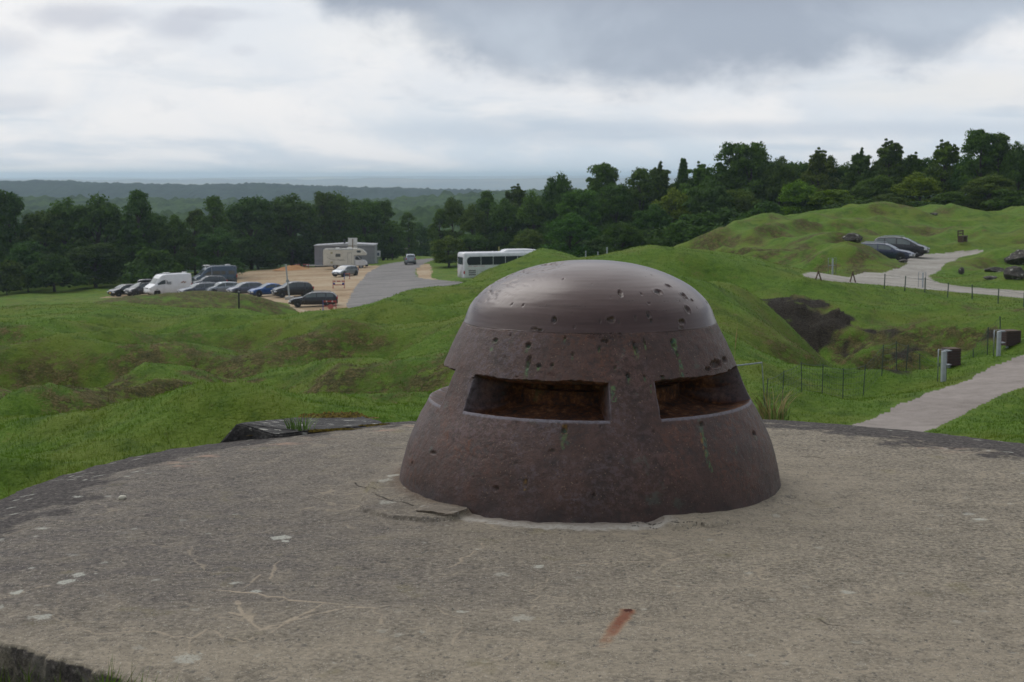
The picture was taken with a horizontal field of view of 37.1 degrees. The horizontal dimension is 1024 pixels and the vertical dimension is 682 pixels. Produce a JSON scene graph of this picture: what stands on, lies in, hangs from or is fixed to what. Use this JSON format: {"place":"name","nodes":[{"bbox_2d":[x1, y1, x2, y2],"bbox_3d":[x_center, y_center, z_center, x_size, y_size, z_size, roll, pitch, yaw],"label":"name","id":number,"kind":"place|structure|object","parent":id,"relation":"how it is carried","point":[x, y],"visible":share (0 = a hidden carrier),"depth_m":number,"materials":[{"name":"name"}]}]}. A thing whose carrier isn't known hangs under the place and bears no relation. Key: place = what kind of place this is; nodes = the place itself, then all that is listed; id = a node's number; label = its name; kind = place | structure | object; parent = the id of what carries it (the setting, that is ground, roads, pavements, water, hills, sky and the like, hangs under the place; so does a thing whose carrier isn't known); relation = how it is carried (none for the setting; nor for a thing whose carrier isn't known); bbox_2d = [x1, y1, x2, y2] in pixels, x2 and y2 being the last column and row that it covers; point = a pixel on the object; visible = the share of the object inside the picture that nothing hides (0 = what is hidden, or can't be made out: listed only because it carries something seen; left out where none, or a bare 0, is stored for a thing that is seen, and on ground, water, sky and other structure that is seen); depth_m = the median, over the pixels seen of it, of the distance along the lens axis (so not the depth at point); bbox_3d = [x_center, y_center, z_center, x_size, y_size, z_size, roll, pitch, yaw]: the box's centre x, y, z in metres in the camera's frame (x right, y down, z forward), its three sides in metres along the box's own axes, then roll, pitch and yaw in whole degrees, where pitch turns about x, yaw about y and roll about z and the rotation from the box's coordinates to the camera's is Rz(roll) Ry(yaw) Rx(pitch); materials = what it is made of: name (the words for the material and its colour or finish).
{"place":"outdoors","nodes":[
{"label":"outdoors","id":0,"kind":"place"},
{"bbox_2d":[0,419,219,681],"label":"verge grass","id":1,"kind":"structure","parent":0,"point":[29,678],"depth_m":5.08,"materials":[{"name":"green plant"}]},
{"bbox_2d":[0,179,505,200],"bbox_3d":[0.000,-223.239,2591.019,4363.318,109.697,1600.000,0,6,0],"label":"hills","id":2,"kind":"structure","parent":0,"point":[68,188],"depth_m":2404.04,"materials":[{"name":"green plant"}]},
{"bbox_2d":[4,199,511,276],"bbox_3d":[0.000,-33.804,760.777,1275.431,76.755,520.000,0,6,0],"label":"hills","id":3,"kind":"structure","parent":0,"point":[425,215],"depth_m":723.72,"materials":[{"name":"plant"}]},
{"bbox_2d":[0,178,677,190],"bbox_3d":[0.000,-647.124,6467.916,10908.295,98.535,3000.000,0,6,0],"label":"hills","id":4,"kind":"structure","parent":0,"point":[507,184],"depth_m":5982.92,"materials":[{"name":"green plant"}]},
{"bbox_2d":[0,175,691,179],"bbox_3d":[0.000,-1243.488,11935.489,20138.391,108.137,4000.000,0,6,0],"label":"hills","id":5,"kind":"structure","parent":0,"point":[350,177],"depth_m":11393.06,"materials":[{"name":"green plant"}]},
{"bbox_2d":[346,258,462,307],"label":"road","id":6,"kind":"structure","parent":0,"point":[380,282],"depth_m":185.06,"materials":[{"name":"grey asphalt"}]},
{"bbox_2d":[19,188,931,214],"bbox_3d":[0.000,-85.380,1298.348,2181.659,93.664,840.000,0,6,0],"label":"hills","id":7,"kind":"structure","parent":0,"point":[175,204],"depth_m":1239.03,"materials":[{"name":"green plant"}]},
{"bbox_2d":[0,201,1023,499],"bbox_3d":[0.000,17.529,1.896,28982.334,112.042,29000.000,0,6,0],"label":"ground","id":8,"kind":"structure","parent":0,"point":[810,241],"depth_m":56.50,"materials":[{"name":"green plant"}]},
{"bbox_2d":[0,189,17,264],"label":"slender tree","id":9,"kind":"object","parent":8,"relation":"on","point":[6,246],"visible":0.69,"depth_m":220.45,"materials":[{"name":"green plant"}]},
{"bbox_2d":[0,191,26,264],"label":"slender tree","id":10,"kind":"object","parent":8,"relation":"on","point":[15,202],"visible":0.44,"depth_m":222.02,"materials":[{"name":"green plant"}]},
{"bbox_2d":[0,259,33,294],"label":"bush","id":11,"kind":"object","parent":8,"relation":"on","point":[13,277],"visible":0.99,"depth_m":204.83,"materials":[{"name":"green plant"}]},
{"bbox_2d":[4,239,48,291],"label":"broadleaf tree","id":12,"kind":"object","parent":8,"relation":"on","point":[26,253],"visible":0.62,"depth_m":212.17,"materials":[{"name":"green plant"}]},
{"bbox_2d":[16,209,72,268],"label":"broadleaf tree","id":13,"kind":"object","parent":8,"relation":"on","point":[34,223],"visible":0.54,"depth_m":223.59,"materials":[{"name":"green plant"}]},
{"bbox_2d":[22,253,92,291],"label":"bush","id":14,"kind":"object","parent":8,"relation":"on","point":[54,269],"visible":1,"depth_m":206.40,"materials":[{"name":"green plant"}]},
{"bbox_2d":[41,197,92,267],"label":"broadleaf tree","id":15,"kind":"object","parent":8,"relation":"on","point":[58,209],"visible":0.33,"depth_m":225.26,"materials":[{"name":"green plant"}]},
{"bbox_2d":[60,192,128,279],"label":"broadleaf tree","id":16,"kind":"object","parent":8,"relation":"on","point":[90,218],"visible":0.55,"depth_m":223.23,"materials":[{"name":"green plant"}]},
{"bbox_2d":[64,242,126,287],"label":"broadleaf tree","id":17,"kind":"object","parent":8,"relation":"on","point":[105,254],"visible":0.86,"depth_m":212.44,"materials":[{"name":"green plant"}]},
{"bbox_2d":[116,188,159,279],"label":"slender tree","id":18,"kind":"object","parent":8,"relation":"on","point":[137,208],"visible":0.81,"depth_m":220.69,"materials":[{"name":"green plant"}]},
{"bbox_2d":[120,246,183,283],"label":"bush","id":19,"kind":"object","parent":8,"relation":"on","point":[151,264],"visible":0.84,"depth_m":206.44,"materials":[{"name":"green plant"}]},
{"bbox_2d":[136,211,172,257],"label":"broadleaf tree","id":20,"kind":"object","parent":8,"relation":"on","point":[161,221],"visible":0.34,"depth_m":224.35,"materials":[{"name":"green plant"}]},
{"bbox_2d":[154,214,196,270],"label":"broadleaf tree","id":21,"kind":"object","parent":8,"relation":"on","point":[177,231],"visible":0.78,"depth_m":222.39,"materials":[{"name":"green plant"}]},
{"bbox_2d":[179,208,205,275],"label":"slender tree","id":22,"kind":"object","parent":8,"relation":"on","point":[191,218],"visible":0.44,"depth_m":228.99,"materials":[{"name":"green plant"}]},
{"bbox_2d":[191,195,231,258],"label":"slender tree","id":23,"kind":"object","parent":8,"relation":"on","point":[214,207],"visible":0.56,"depth_m":224.42,"materials":[{"name":"green plant"}]},
{"bbox_2d":[188,226,247,274],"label":"broadleaf tree","id":24,"kind":"object","parent":8,"relation":"on","point":[217,241],"visible":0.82,"depth_m":217.46,"materials":[{"name":"green plant"}]},
{"bbox_2d":[102,265,378,311],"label":"car park","id":25,"kind":"structure","parent":8,"relation":"on","point":[320,278],"depth_m":206.22,"materials":[{"name":"beige gravel"}]},
{"bbox_2d":[143,272,191,294],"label":"camper van","id":26,"kind":"object","parent":25,"relation":"on","point":[165,282],"visible":0.79,"depth_m":184.08,"materials":[{"name":"white paint"}]},
{"bbox_2d":[192,264,237,281],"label":"camper van","id":27,"kind":"object","parent":25,"relation":"on","point":[228,272],"visible":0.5,"depth_m":205.24,"materials":[{"name":"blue metal"}]},
{"bbox_2d":[271,281,313,297],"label":"parked car","id":28,"kind":"object","parent":25,"relation":"on","point":[301,288],"visible":0.83,"depth_m":168.05,"materials":[{"name":"black paint"}]},
{"bbox_2d":[288,290,337,306],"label":"parked car","id":29,"kind":"object","parent":25,"relation":"on","point":[317,297],"visible":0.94,"depth_m":151.53,"materials":[{"name":"black paint"}]},
{"bbox_2d":[322,247,367,268],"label":"motorhome","id":30,"kind":"object","parent":25,"relation":"on","point":[335,257],"visible":0.99,"depth_m":231.26,"materials":[{"name":"beige paint"}]},
{"bbox_2d":[225,196,281,269],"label":"broadleaf tree","id":31,"kind":"object","parent":8,"relation":"on","point":[253,213],"visible":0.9,"depth_m":245.06,"materials":[{"name":"green plant"}]},
{"bbox_2d":[237,242,287,269],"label":"bush","id":32,"kind":"object","parent":8,"relation":"on","point":[257,261],"visible":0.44,"depth_m":247.32,"materials":[{"name":"green plant"}]},
{"bbox_2d":[268,193,325,265],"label":"broadleaf tree","id":33,"kind":"object","parent":8,"relation":"on","point":[289,212],"visible":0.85,"depth_m":255.27,"materials":[{"name":"green plant"}]},
{"bbox_2d":[220,411,389,442],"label":"concrete block","id":34,"kind":"structure","parent":8,"relation":"on","point":[328,421],"depth_m":9.94,"materials":[{"name":"grey concrete"}]},
{"bbox_2d":[306,191,340,243],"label":"slender tree","id":35,"kind":"object","parent":8,"relation":"on","point":[320,198],"visible":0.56,"depth_m":262.29,"materials":[{"name":"green plant"}]},
{"bbox_2d":[322,190,358,242],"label":"broadleaf tree","id":36,"kind":"object","parent":8,"relation":"on","point":[339,203],"visible":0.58,"depth_m":262.85,"materials":[{"name":"green plant"}]},
{"bbox_2d":[306,239,377,266],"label":"toilet block","id":37,"kind":"structure","parent":8,"relation":"on","point":[370,249],"depth_m":244.29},
{"bbox_2d":[345,198,385,249],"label":"broadleaf tree","id":38,"kind":"object","parent":8,"relation":"on","point":[360,211],"visible":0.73,"depth_m":259.89,"materials":[{"name":"green plant"}]},
{"bbox_2d":[368,200,397,259],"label":"slender tree","id":39,"kind":"object","parent":8,"relation":"on","point":[385,206],"visible":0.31,"depth_m":264.55,"materials":[{"name":"green plant"}]},
{"bbox_2d":[377,220,408,259],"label":"broadleaf tree","id":40,"kind":"object","parent":8,"relation":"on","point":[391,231],"visible":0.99,"depth_m":260.34,"materials":[{"name":"green plant"}]},
{"bbox_2d":[398,212,419,253],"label":"slender tree","id":41,"kind":"object","parent":8,"relation":"on","point":[404,219],"visible":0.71,"depth_m":283.82,"materials":[{"name":"green plant"}]},
{"bbox_2d":[410,221,432,255],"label":"broadleaf tree","id":42,"kind":"object","parent":8,"relation":"on","point":[421,232],"visible":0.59,"depth_m":297.85,"materials":[{"name":"green plant"}]},
{"bbox_2d":[427,208,449,254],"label":"slender tree","id":43,"kind":"object","parent":8,"relation":"on","point":[440,218],"visible":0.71,"depth_m":239.11,"materials":[{"name":"green plant"}]},
{"bbox_2d":[429,235,464,266],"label":"broadleaf tree","id":44,"kind":"object","parent":8,"relation":"on","point":[447,244],"visible":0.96,"depth_m":220.68,"materials":[{"name":"green plant"}]},
{"bbox_2d":[442,196,465,252],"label":"broadleaf tree","id":45,"kind":"object","parent":8,"relation":"on","point":[453,207],"visible":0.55,"depth_m":248.13,"materials":[{"name":"green plant"}]},
{"bbox_2d":[454,234,489,252],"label":"broadleaf tree","id":46,"kind":"object","parent":8,"relation":"on","point":[477,241],"visible":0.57,"depth_m":224.31,"materials":[{"name":"green plant"}]},
{"bbox_2d":[456,204,489,251],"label":"broadleaf tree","id":47,"kind":"object","parent":8,"relation":"on","point":[471,220],"visible":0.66,"depth_m":234.40,"materials":[{"name":"green plant"}]},
{"bbox_2d":[474,190,503,250],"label":"slender tree","id":48,"kind":"object","parent":8,"relation":"on","point":[485,202],"visible":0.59,"depth_m":237.99,"materials":[{"name":"green plant"}]},
{"bbox_2d":[457,248,535,277],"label":"coach","id":49,"kind":"object","parent":8,"relation":"on","point":[471,264],"visible":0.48,"depth_m":182.09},
{"bbox_2d":[485,198,525,249],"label":"broadleaf tree","id":50,"kind":"object","parent":8,"relation":"on","point":[504,210],"visible":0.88,"depth_m":234.08,"materials":[{"name":"green plant"}]},
{"bbox_2d":[0,419,1023,681],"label":"bunker roof","id":51,"kind":"structure","parent":8,"relation":"on","point":[848,553],"depth_m":6.15,"materials":[{"name":"concrete"}]},
{"bbox_2d":[416,503,466,516],"bbox_3d":[-0.335,0.801,7.261,0.244,0.024,0.226,4,7,31],"label":"mortar flake","id":52,"kind":"object","parent":51,"relation":"on","point":[441,509],"visible":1,"depth_m":7.21,"materials":[{"name":"grey concrete"}]},
{"bbox_2d":[399,260,780,522],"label":"armoured observation dome","id":53,"kind":"structure","parent":51,"relation":"on","point":[587,391],"depth_m":7.33,"materials":[{"name":"metal"}]},
{"bbox_2d":[500,183,525,233],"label":"birch tree","id":54,"kind":"object","parent":8,"relation":"on","point":[517,195],"visible":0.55,"depth_m":240.51,"materials":[{"name":"green plant"}]},
{"bbox_2d":[509,228,545,249],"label":"broadleaf tree","id":55,"kind":"object","parent":8,"relation":"on","point":[526,239],"visible":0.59,"depth_m":203.75,"materials":[{"name":"green plant"}]},
{"bbox_2d":[513,190,550,248],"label":"broadleaf tree","id":56,"kind":"object","parent":8,"relation":"on","point":[532,212],"visible":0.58,"depth_m":227.98,"materials":[{"name":"green plant"}]},
{"bbox_2d":[539,172,573,244],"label":"broadleaf tree","id":57,"kind":"object","parent":8,"relation":"on","point":[557,188],"visible":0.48,"depth_m":224.10,"materials":[{"name":"green plant"}]},
{"bbox_2d":[540,211,600,257],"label":"broadleaf tree","id":58,"kind":"object","parent":8,"relation":"on","point":[573,223],"visible":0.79,"depth_m":190.25,"materials":[{"name":"green plant"}]},
{"bbox_2d":[551,188,603,247],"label":"broadleaf tree","id":59,"kind":"object","parent":8,"relation":"on","point":[585,204],"visible":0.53,"depth_m":203.78,"materials":[{"name":"green plant"}]},
{"bbox_2d":[578,235,615,254],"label":"bush","id":60,"kind":"object","parent":8,"relation":"on","point":[598,244],"visible":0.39,"depth_m":194.65,"materials":[{"name":"green plant"}]},
{"bbox_2d":[585,162,623,244],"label":"slender tree","id":61,"kind":"object","parent":8,"relation":"on","point":[606,174],"visible":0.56,"depth_m":213.62,"materials":[{"name":"green plant"}]},
{"bbox_2d":[598,183,634,244],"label":"broadleaf tree","id":62,"kind":"object","parent":8,"relation":"on","point":[619,195],"visible":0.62,"depth_m":207.98,"materials":[{"name":"green plant"}]},
{"bbox_2d":[601,221,643,253],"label":"broadleaf tree","id":63,"kind":"object","parent":8,"relation":"on","point":[620,233],"visible":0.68,"depth_m":178.77,"materials":[{"name":"green plant"}]},
{"bbox_2d":[623,167,660,229],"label":"slender tree","id":64,"kind":"object","parent":8,"relation":"on","point":[643,176],"visible":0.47,"depth_m":209.94,"materials":[{"name":"green plant"}]},
{"bbox_2d":[613,228,675,249],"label":"bush","id":65,"kind":"object","parent":8,"relation":"on","point":[651,237],"visible":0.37,"depth_m":180.35,"materials":[{"name":"green plant"}]},
{"bbox_2d":[631,202,677,246],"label":"broadleaf tree","id":66,"kind":"object","parent":8,"relation":"on","point":[656,217],"visible":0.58,"depth_m":184.49,"materials":[{"name":"green plant"}]},
{"bbox_2d":[637,161,678,221],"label":"birch tree","id":67,"kind":"object","parent":8,"relation":"on","point":[662,176],"visible":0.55,"depth_m":212.05,"materials":[{"name":"green plant"}]},
{"bbox_2d":[651,187,692,246],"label":"broadleaf tree","id":68,"kind":"object","parent":8,"relation":"on","point":[673,201],"visible":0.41,"depth_m":197.80,"materials":[{"name":"green plant"}]},
{"bbox_2d":[674,158,693,245],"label":"fir tree","id":69,"kind":"object","parent":8,"relation":"on","point":[682,176],"visible":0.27,"depth_m":212.20,"materials":[{"name":"green plant"}]},
{"bbox_2d":[662,211,726,243],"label":"bush","id":70,"kind":"object","parent":8,"relation":"on","point":[686,228],"visible":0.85,"depth_m":174.47,"materials":[{"name":"green plant"}]},
{"bbox_2d":[677,161,717,214],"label":"birch tree","id":71,"kind":"object","parent":8,"relation":"on","point":[701,172],"visible":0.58,"depth_m":206.09,"materials":[{"name":"green plant"}]},
{"bbox_2d":[678,177,733,224],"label":"broadleaf tree","id":72,"kind":"object","parent":8,"relation":"on","point":[713,197],"visible":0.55,"depth_m":188.06,"materials":[{"name":"green plant"}]},
{"bbox_2d":[712,206,741,226],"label":"bush","id":73,"kind":"object","parent":8,"relation":"on","point":[728,216],"visible":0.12,"depth_m":183.17,"materials":[{"name":"green plant"}]},
{"bbox_2d":[713,141,749,190],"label":"slender tree","id":74,"kind":"object","parent":8,"relation":"on","point":[732,175],"visible":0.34,"depth_m":205.75,"materials":[{"name":"green plant"}]},
{"bbox_2d":[726,188,759,213],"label":"broadleaf tree","id":75,"kind":"object","parent":8,"relation":"on","point":[745,200],"visible":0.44,"depth_m":190.05,"materials":[{"name":"green plant"}]},
{"bbox_2d":[727,141,773,213],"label":"slender tree","id":76,"kind":"object","parent":8,"relation":"on","point":[756,153],"visible":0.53,"depth_m":203.43,"materials":[{"name":"green plant"}]},
{"bbox_2d":[735,200,787,219],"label":"bush","id":77,"kind":"object","parent":8,"relation":"on","point":[766,207],"visible":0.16,"depth_m":175.86,"materials":[{"name":"green plant"}]},
{"bbox_2d":[747,387,799,419],"bbox_3d":[1.813,0.434,10.641,0.429,0.247,0.374,-5,8,-41],"label":"grass tuft","id":78,"kind":"object","parent":8,"relation":"on","point":[782,414],"visible":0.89,"depth_m":10.66,"materials":[{"name":"green plant"}]},
{"bbox_2d":[756,156,797,206],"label":"broadleaf tree","id":79,"kind":"object","parent":8,"relation":"on","point":[774,175],"visible":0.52,"depth_m":201.73,"materials":[{"name":"green plant"}]},
{"bbox_2d":[775,179,817,215],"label":"broadleaf tree","id":80,"kind":"object","parent":8,"relation":"on","point":[791,192],"visible":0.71,"depth_m":180.26,"materials":[{"name":"green plant"}]},
{"bbox_2d":[799,147,844,205],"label":"birch tree","id":81,"kind":"object","parent":8,"relation":"on","point":[819,163],"visible":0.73,"depth_m":197.98,"materials":[{"name":"green plant"}]},
{"bbox_2d":[805,189,855,211],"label":"broadleaf tree","id":82,"kind":"object","parent":8,"relation":"on","point":[828,196],"visible":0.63,"depth_m":177.90,"materials":[{"name":"green plant"}]},
{"bbox_2d":[837,147,871,200],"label":"birch tree","id":83,"kind":"object","parent":8,"relation":"on","point":[859,167],"visible":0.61,"depth_m":194.35,"materials":[{"name":"green plant"}]},
{"bbox_2d":[850,174,903,199],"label":"broadleaf tree","id":84,"kind":"object","parent":8,"relation":"on","point":[882,184],"visible":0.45,"depth_m":185.59,"materials":[{"name":"green plant"}]},
{"bbox_2d":[766,316,1000,408],"bbox_3d":[11.252,1.002,43.934,0.324,2.471,21.186,4,7,31],"label":"wire fence","id":85,"kind":"object","parent":8,"relation":"on","point":[843,369],"visible":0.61,"depth_m":41.49,"materials":[{"name":"grey metal"}]},
{"bbox_2d":[870,138,917,199],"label":"birch tree","id":86,"kind":"object","parent":8,"relation":"on","point":[891,153],"visible":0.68,"depth_m":193.74,"materials":[{"name":"green plant"}]},
{"bbox_2d":[897,152,927,199],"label":"birch tree","id":87,"kind":"object","parent":8,"relation":"on","point":[914,163],"visible":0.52,"depth_m":194.20,"materials":[{"name":"green plant"}]},
{"bbox_2d":[890,172,941,205],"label":"broadleaf tree","id":88,"kind":"object","parent":8,"relation":"on","point":[920,185],"visible":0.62,"depth_m":177.75,"materials":[{"name":"green plant"}]},
{"bbox_2d":[923,139,959,197],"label":"birch tree","id":89,"kind":"object","parent":8,"relation":"on","point":[945,155],"visible":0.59,"depth_m":195.81,"materials":[{"name":"green plant"}]},
{"bbox_2d":[929,190,973,204],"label":"bush","id":90,"kind":"object","parent":8,"relation":"on","point":[955,197],"visible":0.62,"depth_m":174.16,"materials":[{"name":"green plant"}]},
{"bbox_2d":[948,153,976,195],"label":"broadleaf tree","id":91,"kind":"object","parent":8,"relation":"on","point":[954,180],"visible":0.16,"depth_m":192.53,"materials":[{"name":"green plant"}]},
{"bbox_2d":[956,128,998,198],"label":"slender tree","id":92,"kind":"object","parent":8,"relation":"on","point":[978,141],"visible":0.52,"depth_m":187.87,"materials":[{"name":"green plant"}]},
{"bbox_2d":[960,174,1019,210],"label":"broadleaf tree","id":93,"kind":"object","parent":8,"relation":"on","point":[988,185],"visible":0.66,"depth_m":175.77,"materials":[{"name":"green plant"}]},
{"bbox_2d":[976,132,1019,197],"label":"slender tree","id":94,"kind":"object","parent":8,"relation":"on","point":[1001,143],"visible":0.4,"depth_m":188.24,"materials":[{"name":"green plant"}]},
{"bbox_2d":[980,188,1023,207],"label":"bush","id":95,"kind":"object","parent":8,"relation":"on","point":[1012,198],"visible":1,"depth_m":169.87,"materials":[{"name":"green plant"}]},
{"bbox_2d":[998,329,1020,347],"bbox_3d":[16.843,-0.086,51.634,0.559,0.574,0.559,-2,6,-14],"label":"slatted bin","id":96,"kind":"object","parent":8,"relation":"on","point":[1010,337],"visible":0.82,"depth_m":51.38,"materials":[{"name":"brown wood"}]},
{"bbox_2d":[997,141,1023,195],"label":"broadleaf tree","id":97,"kind":"object","parent":8,"relation":"on","point":[1013,168],"visible":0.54,"depth_m":185.88,"materials":[{"name":"green plant"}]},
{"bbox_2d":[0,0,1023,177],"label":"sky","id":98,"kind":"structure","parent":0,"point":[89,88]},
{"bbox_2d":[803,249,1023,297],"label":"track","id":99,"kind":"structure","parent":0,"point":[927,265],"depth_m":99.86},
{"bbox_2d":[861,241,915,259],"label":"parked car","id":100,"kind":"object","parent":99,"relation":"on","point":[890,251],"visible":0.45,"depth_m":116.53,"materials":[{"name":"grey paint"}]},
{"bbox_2d":[874,235,929,256],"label":"parked car","id":101,"kind":"object","parent":99,"relation":"on","point":[908,244],"visible":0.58,"depth_m":122.53,"materials":[{"name":"black paint"}]},
{"bbox_2d":[853,355,1023,431],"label":"path","id":102,"kind":"structure","parent":0,"point":[931,410],"depth_m":36.53,"materials":[{"name":"grey concrete"}]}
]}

